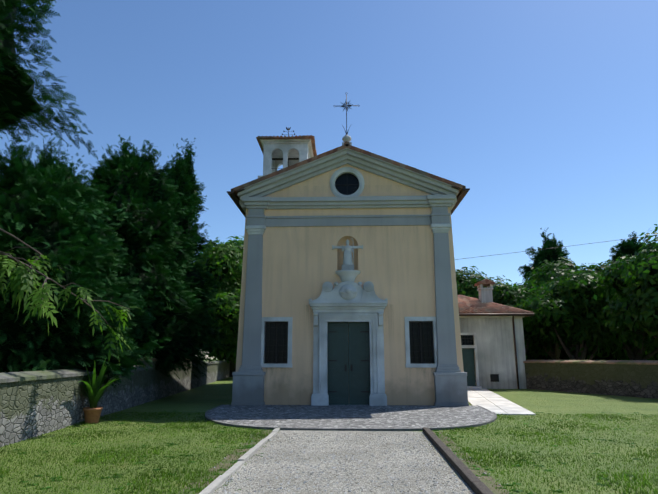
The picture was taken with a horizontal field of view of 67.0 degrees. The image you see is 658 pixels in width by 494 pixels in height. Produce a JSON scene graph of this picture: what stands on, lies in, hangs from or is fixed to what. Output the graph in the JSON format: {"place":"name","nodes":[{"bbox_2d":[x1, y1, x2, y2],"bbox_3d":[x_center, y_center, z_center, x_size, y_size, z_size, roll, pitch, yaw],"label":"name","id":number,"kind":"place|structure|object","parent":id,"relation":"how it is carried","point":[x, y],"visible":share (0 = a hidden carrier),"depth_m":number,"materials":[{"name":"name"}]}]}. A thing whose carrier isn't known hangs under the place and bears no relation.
{"place":"outdoors","nodes":[
{"label":"outdoors","id":0,"kind":"place"},
{"bbox_2d":[0,228,62,316],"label":"branch","id":1,"kind":"object","parent":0,"point":[17,298],"depth_m":10.96,"materials":[{"name":"green plant"}]},
{"bbox_2d":[0,251,141,364],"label":"branch","id":2,"kind":"object","parent":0,"point":[19,272],"depth_m":10.17,"materials":[{"name":"green plant"}]},
{"bbox_2d":[204,326,231,360],"bbox_3d":[-8.067,8.355,40.779,5.375,4.893,4.929,0,-13,2],"label":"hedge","id":3,"kind":"object","parent":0,"point":[212,355],"depth_m":40.00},
{"bbox_2d":[205,253,241,320],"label":"tree foliage","id":4,"kind":"object","parent":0,"point":[224,271],"visible":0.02,"depth_m":41.12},
{"bbox_2d":[215,303,238,349],"bbox_3d":[-6.598,6.084,37.384,4.019,4.239,3.705,0,-13,2],"label":"tree foliage","id":5,"kind":"object","parent":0,"point":[222,318],"visible":0.04,"depth_m":36.10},
{"bbox_2d":[263,143,309,175],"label":"bell tower","id":6,"kind":"structure","parent":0,"point":[300,151],"depth_m":32.17,"materials":[{"name":"white paint"}]},
{"bbox_2d":[260,139,313,157],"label":"tower cornice","id":7,"kind":"structure","parent":6,"relation":"attached to","point":[281,141],"depth_m":32.15,"materials":[{"name":"beige paint"}]},
{"bbox_2d":[256,135,316,155],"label":"tower roof tiles","id":8,"kind":"object","parent":7,"relation":"on","point":[311,137],"visible":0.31,"depth_m":31.96,"materials":[{"name":"brown tile"}]},
{"bbox_2d":[271,127,298,168],"bbox_3d":[-2.666,-6.336,33.371,2.445,3.940,2.205,0,-13,2],"label":"tower bell vane","id":9,"kind":"object","parent":8,"relation":"on","point":[288,128],"visible":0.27,"depth_m":33.47,"materials":[{"name":"black metal"}]},
{"bbox_2d":[0,359,657,493],"bbox_3d":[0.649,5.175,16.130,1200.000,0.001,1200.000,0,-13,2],"label":"lawn","id":10,"kind":"structure","parent":0,"point":[205,398],"depth_m":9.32,"materials":[{"name":"green plant"}]},
{"bbox_2d":[0,0,97,159],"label":"conifer tree","id":11,"kind":"object","parent":10,"relation":"on","point":[33,11],"depth_m":13.43,"materials":[{"name":"green plant"}]},
{"bbox_2d":[32,143,90,195],"bbox_3d":[-13.381,0.843,24.148,10.799,12.330,10.926,0,-13,2],"label":"conifer tree","id":12,"kind":"object","parent":10,"relation":"on","point":[72,164],"depth_m":24.42,"materials":[{"name":"green plant"}]},
{"bbox_2d":[0,126,171,387],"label":"conifer tree","id":13,"kind":"object","parent":10,"relation":"on","point":[91,267],"depth_m":12.84,"materials":[{"name":"green plant"}]},
{"bbox_2d":[83,407,102,423],"bbox_3d":[-5.760,4.098,12.104,0.450,0.360,0.450,0,-13,2],"label":"terracotta plant pot","id":14,"kind":"object","parent":10,"relation":"on","point":[92,415],"visible":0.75,"depth_m":11.96,"materials":[{"name":"orange ceramic"}]},
{"bbox_2d":[80,359,132,407],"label":"plant pot leaves","id":15,"kind":"object","parent":14,"relation":"on","point":[93,391],"visible":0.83,"depth_m":12.13,"materials":[{"name":"green plant"}]},
{"bbox_2d":[0,357,229,446],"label":"boundary wall","id":16,"kind":"structure","parent":10,"relation":"on","point":[35,403],"depth_m":11.40,"materials":[{"name":"stone"}]},
{"bbox_2d":[82,135,226,378],"bbox_3d":[-8.661,0.693,21.087,9.051,11.300,10.200,0,-13,2],"label":"conifer tree","id":17,"kind":"object","parent":10,"relation":"on","point":[168,272],"depth_m":19.65,"materials":[{"name":"green plant"}]},
{"bbox_2d":[174,276,211,354],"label":"conifer tree","id":18,"kind":"object","parent":10,"relation":"on","point":[195,291],"depth_m":24.63,"materials":[{"name":"green plant"}]},
{"bbox_2d":[166,138,235,365],"bbox_3d":[-9.541,0.586,27.091,8.820,14.110,8.968,0,-13,2],"label":"conifer tree","id":19,"kind":"object","parent":10,"relation":"on","point":[193,198],"depth_m":27.18,"materials":[{"name":"green plant"}]},
{"bbox_2d":[193,235,243,329],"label":"broadleaf tree","id":20,"kind":"object","parent":10,"relation":"on","point":[232,250],"depth_m":40.79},
{"bbox_2d":[204,289,240,363],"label":"broadleaf tree","id":21,"kind":"object","parent":10,"relation":"on","point":[234,303],"depth_m":36.28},
{"bbox_2d":[199,428,279,493],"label":"path kerb","id":22,"kind":"structure","parent":10,"relation":"on","point":[215,484],"depth_m":7.11,"materials":[{"name":"concrete"}]},
{"bbox_2d":[178,430,509,493],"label":"earth path margin","id":23,"kind":"object","parent":10,"relation":"on","point":[489,485],"depth_m":7.25,"materials":[{"name":"brown soil"}]},
{"bbox_2d":[236,164,463,404],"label":"church nave walls","id":24,"kind":"structure","parent":10,"relation":"on","point":[400,275],"depth_m":17.06,"materials":[{"name":"beige paint"}]},
{"bbox_2d":[341,238,353,264],"bbox_3d":[0.645,0.169,17.203,0.430,0.959,0.270,0,-13,2],"label":"bishop statue","id":25,"kind":"object","parent":24,"relation":"on","point":[347,249],"visible":1,"depth_m":17.11,"materials":[{"name":"white stone"}]},
{"bbox_2d":[237,148,457,190],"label":"church verge soffit","id":26,"kind":"structure","parent":24,"relation":"attached to","point":[352,151],"depth_m":17.43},
{"bbox_2d":[309,245,387,405],"bbox_3d":[0.648,2.554,16.675,2.640,5.355,0.688,0,-13,2],"label":"door surround","id":27,"kind":"object","parent":24,"relation":"attached to","point":[347,299],"visible":0.98,"depth_m":16.57,"materials":[{"name":"grey stone"}]},
{"bbox_2d":[328,331,369,391],"bbox_3d":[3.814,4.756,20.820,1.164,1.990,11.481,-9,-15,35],"label":"door hardware","id":28,"kind":"object","parent":24,"relation":"attached to","point":[345,365],"visible":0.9,"depth_m":16.59,"materials":[{"name":"black metal"}]},
{"bbox_2d":[232,141,465,198],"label":"church roof tiles","id":29,"kind":"object","parent":24,"relation":"on","point":[385,159],"visible":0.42,"depth_m":17.40,"materials":[{"name":"brown tile"}]},
{"bbox_2d":[342,134,351,144],"bbox_3d":[0.638,-3.793,17.812,0.340,0.520,0.340,0,-13,2],"label":"finial base","id":30,"kind":"object","parent":29,"relation":"on","point":[346,137],"visible":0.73,"depth_m":17.70,"materials":[{"name":"grey stone"}]},
{"bbox_2d":[335,92,359,133],"bbox_3d":[0.638,-4.834,18.042,0.955,1.711,0.028,0,-13,2],"label":"cross","id":31,"kind":"object","parent":30,"relation":"on","point":[346,107],"visible":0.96,"depth_m":18.09,"materials":[{"name":"grey metal"}]},
{"bbox_2d":[227,186,469,217],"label":"roof eaves","id":32,"kind":"object","parent":29,"relation":"attached to","point":[459,197],"visible":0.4,"depth_m":17.74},
{"bbox_2d":[261,167,437,404],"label":"church door windows","id":33,"kind":"structure","parent":24,"relation":"in","point":[348,385],"depth_m":16.69,"materials":[{"name":"wood"}]},
{"bbox_2d":[231,150,468,405],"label":"church facade trim","id":34,"kind":"structure","parent":24,"relation":"attached to","point":[450,382],"depth_m":17.28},
{"bbox_2d":[207,405,493,428],"bbox_3d":[0.548,4.542,13.482,8.300,0.001,5.450,0,-13,2],"label":"cobble apron","id":35,"kind":"object","parent":10,"relation":"on","point":[359,416],"visible":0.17,"depth_m":13.03,"materials":[{"name":"grey stone"}]},
{"bbox_2d":[205,404,496,430],"bbox_3d":[0.546,4.565,13.446,8.300,0.070,5.510,0,-13,2],"label":"paving border","id":36,"kind":"object","parent":10,"relation":"on","point":[362,429],"visible":0.67,"depth_m":10.89,"materials":[{"name":"grey stone"}]},
{"bbox_2d":[227,356,657,398],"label":"boundary wall","id":37,"kind":"structure","parent":10,"relation":"on","point":[633,378],"depth_m":21.58,"materials":[{"name":"stone"}]},
{"bbox_2d":[423,427,493,493],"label":"path curb","id":38,"kind":"structure","parent":10,"relation":"on","point":[474,482],"depth_m":6.87,"materials":[{"name":"grey concrete"}]},
{"bbox_2d":[455,266,510,298],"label":"broadleaf tree","id":39,"kind":"object","parent":10,"relation":"on","point":[467,287],"visible":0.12,"depth_m":38.79,"materials":[{"name":"green plant"}]},
{"bbox_2d":[459,316,524,388],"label":"annex trim","id":40,"kind":"structure","parent":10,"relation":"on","point":[469,352],"depth_m":25.58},
{"bbox_2d":[467,388,535,414],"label":"paving slabs","id":41,"kind":"structure","parent":10,"relation":"on","point":[491,401],"depth_m":17.15,"materials":[{"name":"white stone"}]},
{"bbox_2d":[492,282,545,355],"bbox_3d":[11.656,5.368,31.083,5.111,6.541,4.642,0,-13,2],"label":"broadleaf tree","id":42,"kind":"object","parent":10,"relation":"on","point":[516,293],"depth_m":30.61,"materials":[{"name":"green plant"}]},
{"bbox_2d":[517,257,582,359],"bbox_3d":[14.613,5.030,33.790,6.710,8.348,7.880,0,-13,2],"label":"broadleaf tree","id":43,"kind":"object","parent":10,"relation":"on","point":[537,279],"depth_m":33.17,"materials":[{"name":"green plant"}]},
{"bbox_2d":[455,235,652,259],"bbox_3d":[25.777,1.076,26.746,42.818,12.600,0.240,-1,-13,6],"label":"overhead wire","id":44,"kind":"object","parent":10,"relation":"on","point":[550,248],"visible":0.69,"depth_m":28.35,"materials":[{"name":"metal"}]},
{"bbox_2d":[513,228,605,359],"bbox_3d":[17.952,4.430,40.067,8.533,12.218,8.907,0,-13,2],"label":"conifer tree","id":45,"kind":"object","parent":10,"relation":"on","point":[548,243],"depth_m":39.89,"materials":[{"name":"green plant"}]},
{"bbox_2d":[517,265,637,359],"bbox_3d":[13.476,4.456,27.668,6.960,6.842,5.719,0,-13,2],"label":"broadleaf tree","id":46,"kind":"object","parent":10,"relation":"on","point":[573,318],"depth_m":26.41,"materials":[{"name":"green plant"}]},
{"bbox_2d":[564,255,657,359],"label":"broadleaf tree","id":47,"kind":"object","parent":10,"relation":"on","point":[596,268],"depth_m":29.22,"materials":[{"name":"green plant"}]},
{"bbox_2d":[595,231,657,359],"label":"conifer tree","id":48,"kind":"object","parent":10,"relation":"on","point":[627,243],"depth_m":37.37,"materials":[{"name":"green plant"}]},
{"bbox_2d":[597,224,657,349],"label":"broadleaf tree","id":49,"kind":"object","parent":10,"relation":"on","point":[639,292],"depth_m":22.40,"materials":[{"name":"green plant"}]},
{"bbox_2d":[0,0,657,358],"label":"sky","id":50,"kind":"structure","parent":0,"point":[546,110],"materials":[{"name":"blue"}]},
{"bbox_2d":[212,430,507,493],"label":"gravel path","id":51,"kind":"structure","parent":0,"point":[370,473],"depth_m":7.22,"materials":[{"name":"grey gravel"}]},
{"bbox_2d":[459,317,526,388],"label":"annex walls","id":52,"kind":"structure","parent":0,"point":[498,358],"depth_m":25.54,"materials":[{"name":"white paint"}]},
{"bbox_2d":[457,295,532,316],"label":"annex roof tiles","id":53,"kind":"object","parent":52,"relation":"on","point":[466,304],"visible":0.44,"depth_m":26.38,"materials":[{"name":"red tile"}]},
{"bbox_2d":[474,279,494,302],"bbox_3d":[8.704,2.696,27.647,0.974,1.768,0.880,0,-13,2],"label":"chimney","id":54,"kind":"object","parent":53,"relation":"on","point":[485,295],"visible":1,"depth_m":27.38,"materials":[{"name":"grey paint"}]},
{"bbox_2d":[459,313,534,315],"bbox_3d":[7.542,3.475,25.510,5.880,0.140,0.140,0,-13,2],"label":"roof gutter","id":55,"kind":"object","parent":53,"relation":"attached to","point":[496,314],"visible":0.65,"depth_m":25.42,"materials":[{"name":"metal"}]},
{"bbox_2d":[494,289,533,339],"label":"tree","id":56,"kind":"object","parent":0,"point":[525,332],"visible":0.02,"depth_m":29.52,"materials":[{"name":"green plant"}]},
{"bbox_2d":[532,267,568,346],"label":"tree","id":57,"kind":"object","parent":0,"point":[545,344],"depth_m":33.07,"materials":[{"name":"green plant"}]},
{"bbox_2d":[530,278,618,345],"bbox_3d":[13.632,3.760,27.920,5.304,3.535,4.240,0,-13,2],"label":"tree","id":58,"kind":"object","parent":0,"point":[586,293],"visible":0.1,"depth_m":26.35,"materials":[{"name":"green plant"}]},
{"bbox_2d":[610,264,657,333],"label":"tree","id":59,"kind":"object","parent":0,"point":[615,285],"visible":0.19,"depth_m":22.47,"materials":[{"name":"green plant"}]}
]}

